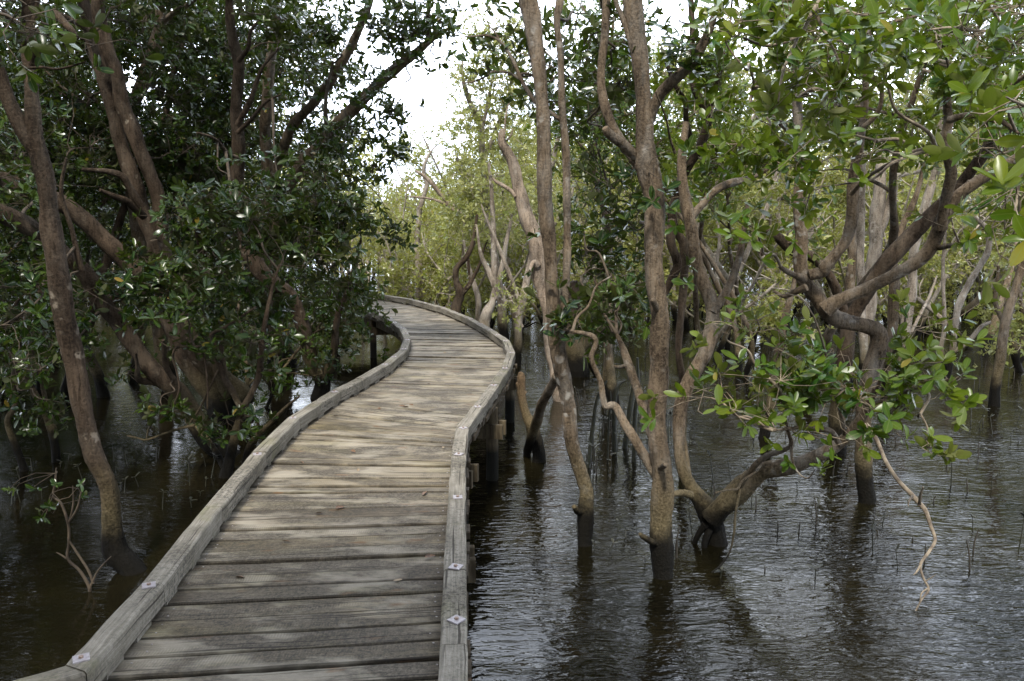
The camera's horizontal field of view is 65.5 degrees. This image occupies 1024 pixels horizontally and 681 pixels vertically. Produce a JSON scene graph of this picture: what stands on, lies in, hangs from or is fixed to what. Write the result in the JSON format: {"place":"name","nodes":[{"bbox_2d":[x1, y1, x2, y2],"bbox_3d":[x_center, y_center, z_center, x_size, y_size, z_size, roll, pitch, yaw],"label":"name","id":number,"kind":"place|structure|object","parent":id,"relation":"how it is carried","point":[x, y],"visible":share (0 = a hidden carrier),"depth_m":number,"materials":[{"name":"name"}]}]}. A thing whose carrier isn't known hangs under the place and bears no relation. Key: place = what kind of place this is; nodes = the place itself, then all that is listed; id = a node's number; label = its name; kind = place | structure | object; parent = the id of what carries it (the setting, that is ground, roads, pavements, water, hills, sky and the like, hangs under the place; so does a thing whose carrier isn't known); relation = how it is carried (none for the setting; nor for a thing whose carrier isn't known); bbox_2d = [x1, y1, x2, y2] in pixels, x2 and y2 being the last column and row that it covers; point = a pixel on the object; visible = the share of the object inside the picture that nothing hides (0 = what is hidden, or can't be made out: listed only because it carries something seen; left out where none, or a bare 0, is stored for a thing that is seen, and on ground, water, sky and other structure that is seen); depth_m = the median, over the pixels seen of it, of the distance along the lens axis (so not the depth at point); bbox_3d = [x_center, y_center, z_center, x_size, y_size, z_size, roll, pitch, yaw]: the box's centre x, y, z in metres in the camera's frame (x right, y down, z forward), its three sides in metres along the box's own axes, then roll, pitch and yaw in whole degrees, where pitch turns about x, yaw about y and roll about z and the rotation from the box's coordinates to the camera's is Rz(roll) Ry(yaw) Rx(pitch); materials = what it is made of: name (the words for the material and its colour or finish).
{"place":"outdoors","nodes":[
{"label":"outdoors","id":0,"kind":"place"},
{"bbox_2d":[0,0,83,92],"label":"leafy branch","id":1,"kind":"object","parent":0,"point":[69,39],"visible":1,"depth_m":2.95,"materials":[{"name":"green plant"}]},
{"bbox_2d":[0,255,1023,680],"bbox_3d":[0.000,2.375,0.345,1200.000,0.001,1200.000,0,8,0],"label":"water","id":2,"kind":"structure","parent":0,"point":[548,599],"depth_m":6.12,"materials":[{"name":"grey liquid"}]},
{"bbox_2d":[0,0,28,292],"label":"mangrove tree","id":3,"kind":"object","parent":2,"relation":"on","point":[9,4],"visible":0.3,"depth_m":9.84,"materials":[{"name":"green plant"}]},
{"bbox_2d":[0,335,68,462],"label":"mangrove tree","id":4,"kind":"object","parent":2,"relation":"on","point":[26,428],"visible":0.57,"depth_m":7.97,"materials":[{"name":"green plant"}]},
{"bbox_2d":[0,317,74,471],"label":"mangrove tree","id":5,"kind":"object","parent":2,"relation":"on","point":[16,448],"visible":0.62,"depth_m":7.72,"materials":[{"name":"green plant"}]},
{"bbox_2d":[0,233,96,384],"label":"mangrove bush","id":6,"kind":"object","parent":2,"relation":"on","point":[7,331],"visible":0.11,"depth_m":11.86,"materials":[{"name":"green plant"}]},
{"bbox_2d":[0,468,110,591],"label":"mangrove sapling","id":7,"kind":"object","parent":2,"relation":"on","point":[48,504],"visible":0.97,"depth_m":5.18,"materials":[{"name":"green plant"}]},
{"bbox_2d":[12,275,110,397],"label":"tree","id":8,"kind":"object","parent":2,"relation":"on","point":[101,388],"visible":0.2,"depth_m":11.07,"materials":[{"name":"brown plant"}]},
{"bbox_2d":[0,0,163,575],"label":"mangrove tree","id":9,"kind":"object","parent":2,"relation":"on","point":[124,559],"visible":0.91,"depth_m":5.22,"materials":[{"name":"brown plant"}]},
{"bbox_2d":[0,23,169,350],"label":"mangrove tree","id":10,"kind":"object","parent":2,"relation":"on","point":[83,243],"visible":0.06,"depth_m":15.08,"materials":[{"name":"green plant"}]},
{"bbox_2d":[12,143,187,309],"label":"mangrove tree","id":11,"kind":"object","parent":2,"relation":"on","point":[83,250],"visible":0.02,"depth_m":17.61,"materials":[{"name":"green plant"}]},
{"bbox_2d":[0,78,239,455],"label":"mangrove tree","id":12,"kind":"object","parent":2,"relation":"on","point":[156,373],"visible":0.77,"depth_m":7.15,"materials":[{"name":"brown plant"}]},
{"bbox_2d":[0,0,250,359],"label":"mangrove tree","id":13,"kind":"object","parent":2,"relation":"on","point":[116,99],"visible":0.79,"depth_m":10.22,"materials":[{"name":"green plant"}]},
{"bbox_2d":[0,0,266,392],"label":"mangrove tree","id":14,"kind":"object","parent":2,"relation":"on","point":[196,18],"visible":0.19,"depth_m":11.36,"materials":[{"name":"green plant"}]},
{"bbox_2d":[4,20,278,330],"bbox_3d":[-8.981,-3.284,18.210,11.191,6.740,4.760,3,9,21],"label":"mangrove tree","id":15,"kind":"object","parent":2,"relation":"on","point":[191,230],"depth_m":17.80,"materials":[{"name":"green plant"}]},
{"bbox_2d":[0,26,306,383],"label":"mangrove tree","id":16,"kind":"object","parent":2,"relation":"on","point":[123,238],"visible":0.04,"depth_m":12.34,"materials":[{"name":"green plant"}]},
{"bbox_2d":[0,71,319,424],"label":"mangrove tree","id":17,"kind":"object","parent":2,"relation":"on","point":[191,366],"visible":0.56,"depth_m":8.73,"materials":[{"name":"green plant"}]},
{"bbox_2d":[43,0,277,377],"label":"mangrove tree","id":18,"kind":"object","parent":2,"relation":"on","point":[138,235],"visible":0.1,"depth_m":11.64,"materials":[{"name":"green plant"}]},
{"bbox_2d":[0,0,385,366],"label":"mangrove tree","id":19,"kind":"object","parent":2,"relation":"on","point":[221,70],"visible":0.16,"depth_m":12.49,"materials":[{"name":"green plant"}]},
{"bbox_2d":[115,161,343,478],"bbox_3d":[-2.646,-0.014,7.755,2.030,3.399,1.515,0,8,0],"label":"mangrove sapling","id":20,"kind":"object","parent":2,"relation":"on","point":[242,410],"visible":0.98,"depth_m":7.57,"materials":[{"name":"green plant"}]},
{"bbox_2d":[14,295,516,680],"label":"boardwalk","id":21,"kind":"structure","parent":2,"relation":"on","point":[322,596],"depth_m":4.10,"materials":[{"name":"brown wood"}]},
{"bbox_2d":[141,233,392,408],"bbox_3d":[-3.436,-0.172,10.512,3.033,2.804,2.693,-7,11,-41],"label":"mangrove bush","id":22,"kind":"object","parent":2,"relation":"on","point":[315,326],"visible":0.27,"depth_m":10.66,"materials":[{"name":"green plant"}]},
{"bbox_2d":[193,0,397,399],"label":"mangrove tree","id":23,"kind":"object","parent":2,"relation":"on","point":[344,209],"visible":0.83,"depth_m":9.08,"materials":[{"name":"green plant"}]},
{"bbox_2d":[242,0,493,371],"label":"mangrove tree","id":24,"kind":"object","parent":2,"relation":"on","point":[342,121],"visible":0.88,"depth_m":9.78,"materials":[{"name":"green plant"}]},
{"bbox_2d":[305,210,440,300],"bbox_3d":[-3.554,-1.634,19.609,4.229,3.089,2.302,7,11,41],"label":"mangrove bush","id":25,"kind":"object","parent":2,"relation":"on","point":[399,268],"visible":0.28,"depth_m":18.95,"materials":[{"name":"green plant"}]},
{"bbox_2d":[321,210,432,294],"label":"mangrove tree","id":26,"kind":"object","parent":2,"relation":"on","point":[385,256],"visible":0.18,"depth_m":21.05,"materials":[{"name":"green plant"}]},
{"bbox_2d":[333,198,446,289],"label":"mangrove tree","id":27,"kind":"object","parent":2,"relation":"on","point":[405,217],"visible":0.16,"depth_m":26.84,"materials":[{"name":"green plant"}]},
{"bbox_2d":[375,165,445,305],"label":"mangrove tree","id":28,"kind":"object","parent":2,"relation":"on","point":[405,197],"visible":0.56,"depth_m":23.52,"materials":[{"name":"green plant"}]},
{"bbox_2d":[381,203,459,306],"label":"mangrove tree","id":29,"kind":"object","parent":2,"relation":"on","point":[449,260],"visible":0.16,"depth_m":23.32,"materials":[{"name":"green plant"}]},
{"bbox_2d":[413,144,436,301],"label":"dead tree","id":30,"kind":"object","parent":2,"relation":"on","point":[420,205],"visible":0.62,"depth_m":19.25,"materials":[{"name":"grey wood"}]},
{"bbox_2d":[368,213,485,301],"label":"mangrove tree","id":31,"kind":"object","parent":2,"relation":"on","point":[404,262],"visible":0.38,"depth_m":19.54,"materials":[{"name":"green plant"}]},
{"bbox_2d":[430,204,481,320],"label":"mangrove tree","id":32,"kind":"object","parent":2,"relation":"on","point":[478,307],"visible":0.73,"depth_m":15.79,"materials":[{"name":"green plant"}]},
{"bbox_2d":[397,191,516,315],"bbox_3d":[-1.629,-1.760,18.634,3.283,3.564,2.630,4,9,27],"label":"mangrove bush","id":33,"kind":"object","parent":2,"relation":"on","point":[442,272],"visible":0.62,"depth_m":18.43,"materials":[{"name":"green plant"}]},
{"bbox_2d":[409,170,516,330],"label":"mangrove tree","id":34,"kind":"object","parent":2,"relation":"on","point":[431,183],"visible":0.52,"depth_m":17.72,"materials":[{"name":"brown wood"}]},
{"bbox_2d":[367,116,562,284],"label":"mangrove tree","id":35,"kind":"object","parent":2,"relation":"on","point":[416,154],"visible":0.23,"depth_m":28.72,"materials":[{"name":"green plant"}]},
{"bbox_2d":[441,270,517,318],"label":"mangrove bush","id":36,"kind":"object","parent":2,"relation":"on","point":[471,298],"visible":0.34,"depth_m":20.04,"materials":[{"name":"green plant"}]},
{"bbox_2d":[451,210,521,312],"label":"mangrove tree","id":37,"kind":"object","parent":2,"relation":"on","point":[458,300],"visible":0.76,"depth_m":15.13,"materials":[{"name":"brown plant"}]},
{"bbox_2d":[421,108,557,305],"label":"mangrove tree","id":38,"kind":"object","parent":2,"relation":"on","point":[440,125],"visible":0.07,"depth_m":19.43,"materials":[{"name":"green plant"}]},
{"bbox_2d":[427,0,555,340],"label":"mangrove tree","id":39,"kind":"object","parent":2,"relation":"on","point":[473,111],"visible":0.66,"depth_m":15.73,"materials":[{"name":"green plant"}]},
{"bbox_2d":[449,138,537,327],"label":"mangrove tree","id":40,"kind":"object","parent":2,"relation":"on","point":[493,273],"visible":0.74,"depth_m":14.08,"materials":[{"name":"green plant"}]},
{"bbox_2d":[423,192,563,331],"bbox_3d":[-0.199,-1.753,18.262,3.387,3.677,2.713,-4,9,-27],"label":"mangrove bush","id":41,"kind":"object","parent":2,"relation":"on","point":[519,278],"visible":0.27,"depth_m":18.14,"materials":[{"name":"green plant"}]},
{"bbox_2d":[11,114,994,275],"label":"distant forest","id":42,"kind":"object","parent":2,"relation":"on","point":[371,160],"visible":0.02,"depth_m":45.20,"materials":[{"name":"green plant"}]},
{"bbox_2d":[443,166,593,326],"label":"mangrove tree","id":43,"kind":"object","parent":2,"relation":"on","point":[511,265],"visible":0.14,"depth_m":17.20,"materials":[{"name":"green plant"}]},
{"bbox_2d":[428,136,610,298],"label":"mangrove tree","id":44,"kind":"object","parent":2,"relation":"on","point":[451,158],"visible":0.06,"depth_m":24.03,"materials":[{"name":"green plant"}]},
{"bbox_2d":[475,195,573,328],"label":"mangrove tree","id":45,"kind":"object","parent":2,"relation":"on","point":[492,321],"visible":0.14,"depth_m":17.46,"materials":[{"name":"green plant"}]},
{"bbox_2d":[492,94,560,401],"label":"dead tree","id":46,"kind":"object","parent":2,"relation":"on","point":[527,218],"visible":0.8,"depth_m":10.73,"materials":[{"name":"brown wood"}]},
{"bbox_2d":[516,372,545,462],"bbox_3d":[0.201,0.991,8.124,0.328,1.368,0.158,0,8,0],"label":"stump","id":47,"kind":"object","parent":2,"relation":"on","point":[538,452],"visible":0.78,"depth_m":8.05,"materials":[{"name":"brown wood"}]},
{"bbox_2d":[481,82,629,365],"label":"mangrove tree","id":48,"kind":"object","parent":2,"relation":"on","point":[518,308],"visible":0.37,"depth_m":13.27,"materials":[{"name":"green plant"}]},
{"bbox_2d":[456,0,663,546],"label":"mangrove tree","id":49,"kind":"object","parent":2,"relation":"on","point":[533,31],"visible":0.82,"depth_m":5.91,"materials":[{"name":"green plant"}]},
{"bbox_2d":[476,119,672,298],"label":"mangrove tree","id":50,"kind":"object","parent":2,"relation":"on","point":[576,236],"visible":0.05,"depth_m":18.80,"materials":[{"name":"green plant"}]},
{"bbox_2d":[566,280,594,377],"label":"tree","id":51,"kind":"object","parent":2,"relation":"on","point":[575,356],"visible":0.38,"depth_m":12.63,"materials":[{"name":"brown plant"}]},
{"bbox_2d":[506,0,681,402],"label":"mangrove tree","id":52,"kind":"object","parent":2,"relation":"on","point":[591,155],"visible":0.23,"depth_m":9.88,"materials":[{"name":"green plant"}]},
{"bbox_2d":[495,100,697,291],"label":"mangrove tree","id":53,"kind":"object","parent":2,"relation":"on","point":[530,141],"visible":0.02,"depth_m":19.18,"materials":[{"name":"green plant"}]},
{"bbox_2d":[586,381,606,467],"bbox_3d":[0.835,0.841,7.904,0.208,0.906,0.043,0,8,0],"label":"stick","id":54,"kind":"object","parent":2,"relation":"on","point":[591,437],"visible":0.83,"depth_m":7.90,"materials":[{"name":"brown wood"}]},
{"bbox_2d":[509,0,698,409],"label":"mangrove tree","id":55,"kind":"object","parent":2,"relation":"on","point":[610,376],"visible":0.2,"depth_m":10.51,"materials":[{"name":"green plant"}]},
{"bbox_2d":[557,149,673,326],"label":"mangrove tree","id":56,"kind":"object","parent":2,"relation":"on","point":[580,187],"visible":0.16,"depth_m":13.93,"materials":[{"name":"green plant"}]},
{"bbox_2d":[557,256,675,338],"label":"mangrove bush","id":57,"kind":"object","parent":2,"relation":"on","point":[584,260],"visible":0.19,"depth_m":16.66,"materials":[{"name":"green plant"}]},
{"bbox_2d":[612,380,625,451],"bbox_3d":[1.121,0.800,8.401,0.146,0.785,0.056,0,8,0],"label":"stick","id":58,"kind":"object","parent":2,"relation":"on","point":[614,427],"visible":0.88,"depth_m":8.39,"materials":[{"name":"brown wood"}]},
{"bbox_2d":[523,0,730,579],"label":"mangrove tree","id":59,"kind":"object","parent":2,"relation":"on","point":[642,158],"visible":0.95,"depth_m":5.46,"materials":[{"name":"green plant"}]},
{"bbox_2d":[511,15,754,378],"bbox_3d":[1.958,-2.053,12.026,3.278,6.044,3.668,6,10,36],"label":"mangrove tree","id":60,"kind":"object","parent":2,"relation":"on","point":[707,258],"visible":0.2,"depth_m":11.67,"materials":[{"name":"green plant"}]},
{"bbox_2d":[631,357,639,461],"bbox_3d":[1.259,0.712,8.086,0.071,1.093,0.058,0,8,0],"label":"stick","id":61,"kind":"object","parent":2,"relation":"on","point":[634,426],"visible":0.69,"depth_m":8.08,"materials":[{"name":"brown wood"}]},
{"bbox_2d":[594,222,717,323],"bbox_3d":[3.454,-1.463,19.116,2.114,2.835,3.882,-3,9,-22],"label":"mangrove bush","id":62,"kind":"object","parent":2,"relation":"on","point":[669,296],"visible":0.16,"depth_m":18.47,"materials":[{"name":"green plant"}]},
{"bbox_2d":[569,19,792,359],"bbox_3d":[2.875,-2.116,12.463,3.278,6.044,3.668,-3,9,-20],"label":"mangrove tree","id":63,"kind":"object","parent":2,"relation":"on","point":[702,217],"visible":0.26,"depth_m":12.27,"materials":[{"name":"green plant"}]},
{"bbox_2d":[650,0,777,439],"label":"mangrove tree","id":64,"kind":"object","parent":2,"relation":"on","point":[710,100],"visible":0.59,"depth_m":6.74,"materials":[{"name":"green plant"}]},
{"bbox_2d":[639,271,804,348],"bbox_3d":[4.481,-0.434,15.100,4.161,1.916,2.622,-2,8,-13],"label":"mangrove bush","id":65,"kind":"object","parent":2,"relation":"on","point":[770,320],"visible":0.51,"depth_m":15.35,"materials":[{"name":"green plant"}]},
{"bbox_2d":[583,111,869,320],"bbox_3d":[3.987,-3.105,20.032,8.294,5.940,6.513,-3,9,-23],"label":"mangrove tree","id":66,"kind":"object","parent":2,"relation":"on","point":[674,307],"visible":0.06,"depth_m":19.59,"materials":[{"name":"green plant"}]},
{"bbox_2d":[649,2,808,347],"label":"mangrove tree","id":67,"kind":"object","parent":2,"relation":"on","point":[746,252],"visible":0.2,"depth_m":15.18,"materials":[{"name":"green plant"}]},
{"bbox_2d":[665,36,816,329],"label":"mangrove tree","id":68,"kind":"object","parent":2,"relation":"on","point":[686,324],"visible":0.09,"depth_m":18.28,"materials":[{"name":"green plant"}]},
{"bbox_2d":[586,16,913,328],"bbox_3d":[6.507,-3.647,19.635,9.342,7.212,5.083,-6,10,-35],"label":"mangrove tree","id":69,"kind":"object","parent":2,"relation":"on","point":[743,72],"visible":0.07,"depth_m":18.57,"materials":[{"name":"green plant"}]},
{"bbox_2d":[696,171,843,348],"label":"mangrove tree","id":70,"kind":"object","parent":2,"relation":"on","point":[781,277],"visible":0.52,"depth_m":13.96,"materials":[{"name":"green plant"}]},
{"bbox_2d":[744,215,854,438],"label":"mangrove tree","id":71,"kind":"object","parent":2,"relation":"on","point":[786,312],"visible":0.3,"depth_m":8.83,"materials":[{"name":"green plant"}]},
{"bbox_2d":[671,144,941,317],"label":"mangrove tree","id":72,"kind":"object","parent":2,"relation":"on","point":[752,255],"visible":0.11,"depth_m":20.47,"materials":[{"name":"green plant"}]},
{"bbox_2d":[638,121,998,572],"bbox_3d":[1.795,0.246,5.529,2.186,3.725,2.559,0,8,0],"label":"mangrove tree","id":73,"kind":"object","parent":2,"relation":"on","point":[806,386],"visible":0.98,"depth_m":4.71,"materials":[{"name":"green plant"}]},
{"bbox_2d":[865,423,936,610],"bbox_3d":[2.771,1.187,5.564,0.314,0.927,1.335,1,8,8],"label":"hanging branch","id":74,"kind":"object","parent":73,"relation":"attached to","point":[914,497],"visible":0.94,"depth_m":5.54,"materials":[{"name":"brown plant"}]},
{"bbox_2d":[677,0,1023,504],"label":"mangrove tree","id":75,"kind":"object","parent":2,"relation":"on","point":[783,150],"visible":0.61,"depth_m":5.28,"materials":[{"name":"green plant"}]},
{"bbox_2d":[784,79,917,369],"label":"mangrove tree","id":76,"kind":"object","parent":2,"relation":"on","point":[860,274],"visible":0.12,"depth_m":11.88,"materials":[{"name":"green plant"}]},
{"bbox_2d":[737,6,985,388],"bbox_3d":[4.348,-1.654,10.629,2.843,5.859,2.811,0,8,0],"label":"mangrove tree","id":77,"kind":"object","parent":2,"relation":"on","point":[850,277],"visible":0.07,"depth_m":10.87,"materials":[{"name":"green plant"}]},
{"bbox_2d":[717,0,1023,366],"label":"mangrove tree","id":78,"kind":"object","parent":2,"relation":"on","point":[894,170],"visible":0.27,"depth_m":8.29,"materials":[{"name":"green plant"}]},
{"bbox_2d":[718,0,1023,455],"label":"mangrove tree","id":79,"kind":"object","parent":2,"relation":"on","point":[898,248],"visible":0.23,"depth_m":7.49,"materials":[{"name":"green plant"}]},
{"bbox_2d":[756,102,1006,305],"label":"mangrove tree","id":80,"kind":"object","parent":2,"relation":"on","point":[969,149],"visible":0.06,"depth_m":18.52,"materials":[{"name":"green plant"}]},
{"bbox_2d":[744,38,1023,322],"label":"mangrove tree","id":81,"kind":"object","parent":2,"relation":"on","point":[832,174],"visible":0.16,"depth_m":18.36,"materials":[{"name":"green plant"}]},
{"bbox_2d":[769,177,1003,306],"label":"mangrove tree","id":82,"kind":"object","parent":2,"relation":"on","point":[834,222],"visible":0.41,"depth_m":16.02,"materials":[{"name":"green plant"}]},
{"bbox_2d":[814,180,974,334],"bbox_3d":[7.430,-1.340,15.730,3.288,3.570,2.634,1,8,5],"label":"mangrove bush","id":83,"kind":"object","parent":2,"relation":"on","point":[879,309],"visible":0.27,"depth_m":15.38,"materials":[{"name":"green plant"}]},
{"bbox_2d":[859,62,932,368],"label":"mangrove tree","id":84,"kind":"object","parent":2,"relation":"on","point":[879,213],"visible":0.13,"depth_m":12.79,"materials":[{"name":"brown plant"}]},
{"bbox_2d":[792,71,1023,322],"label":"mangrove tree","id":85,"kind":"object","parent":2,"relation":"on","point":[975,301],"visible":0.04,"depth_m":18.67,"materials":[{"name":"green plant"}]},
{"bbox_2d":[864,248,966,323],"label":"mangrove bush","id":86,"kind":"object","parent":2,"relation":"on","point":[921,290],"visible":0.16,"depth_m":18.21,"materials":[{"name":"green plant"}]},
{"bbox_2d":[825,153,1010,337],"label":"mangrove tree","id":87,"kind":"object","parent":2,"relation":"on","point":[900,203],"visible":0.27,"depth_m":16.14,"materials":[{"name":"green plant"}]},
{"bbox_2d":[885,221,956,333],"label":"mangrove bush","id":88,"kind":"object","parent":2,"relation":"on","point":[918,305],"visible":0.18,"depth_m":17.61,"materials":[{"name":"green plant"}]},
{"bbox_2d":[878,31,988,390],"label":"mangrove tree","id":89,"kind":"object","parent":2,"relation":"on","point":[928,193],"visible":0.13,"depth_m":11.41,"materials":[{"name":"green plant"}]},
{"bbox_2d":[880,131,987,399],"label":"mangrove tree","id":90,"kind":"object","parent":2,"relation":"on","point":[892,317],"visible":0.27,"depth_m":10.47,"materials":[{"name":"brown plant"}]},
{"bbox_2d":[903,222,1023,319],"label":"mangrove bush","id":91,"kind":"object","parent":2,"relation":"on","point":[976,289],"visible":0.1,"depth_m":19.91,"materials":[{"name":"green plant"}]},
{"bbox_2d":[919,165,1008,376],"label":"mangrove tree","id":92,"kind":"object","parent":2,"relation":"on","point":[960,300],"visible":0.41,"depth_m":12.49,"materials":[{"name":"brown plant"}]},
{"bbox_2d":[918,120,1023,351],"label":"mangrove tree","id":93,"kind":"object","parent":2,"relation":"on","point":[1007,280],"visible":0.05,"depth_m":15.48,"materials":[{"name":"brown plant"}]},
{"bbox_2d":[950,213,1023,335],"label":"mangrove bush","id":94,"kind":"object","parent":2,"relation":"on","point":[994,249],"visible":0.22,"depth_m":17.11,"materials":[{"name":"green plant"}]},
{"bbox_2d":[963,242,1023,371],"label":"mangrove tree","id":95,"kind":"object","parent":2,"relation":"on","point":[1014,350],"visible":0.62,"depth_m":13.02,"materials":[{"name":"green plant"}]},
{"bbox_2d":[967,54,1023,406],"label":"mangrove tree","id":96,"kind":"object","parent":2,"relation":"on","point":[1000,356],"visible":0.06,"depth_m":10.63,"materials":[{"name":"brown plant"}]},
{"bbox_2d":[0,0,1023,209],"label":"sky","id":97,"kind":"structure","parent":0,"point":[420,85],"materials":[{"name":"white"}]},
{"bbox_2d":[688,0,913,151],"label":"leafy branch","id":98,"kind":"object","parent":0,"point":[772,101],"visible":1,"depth_m":3.71,"materials":[{"name":"green plant"}]},
{"bbox_2d":[904,0,1023,99],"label":"leafy branch","id":99,"kind":"object","parent":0,"point":[999,45],"visible":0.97,"depth_m":3.42,"materials":[{"name":"green plant"}]},
{"bbox_2d":[922,68,1023,304],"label":"leafy branch","id":100,"kind":"object","parent":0,"point":[1008,175],"visible":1,"depth_m":2.66,"materials":[{"name":"green plant"}]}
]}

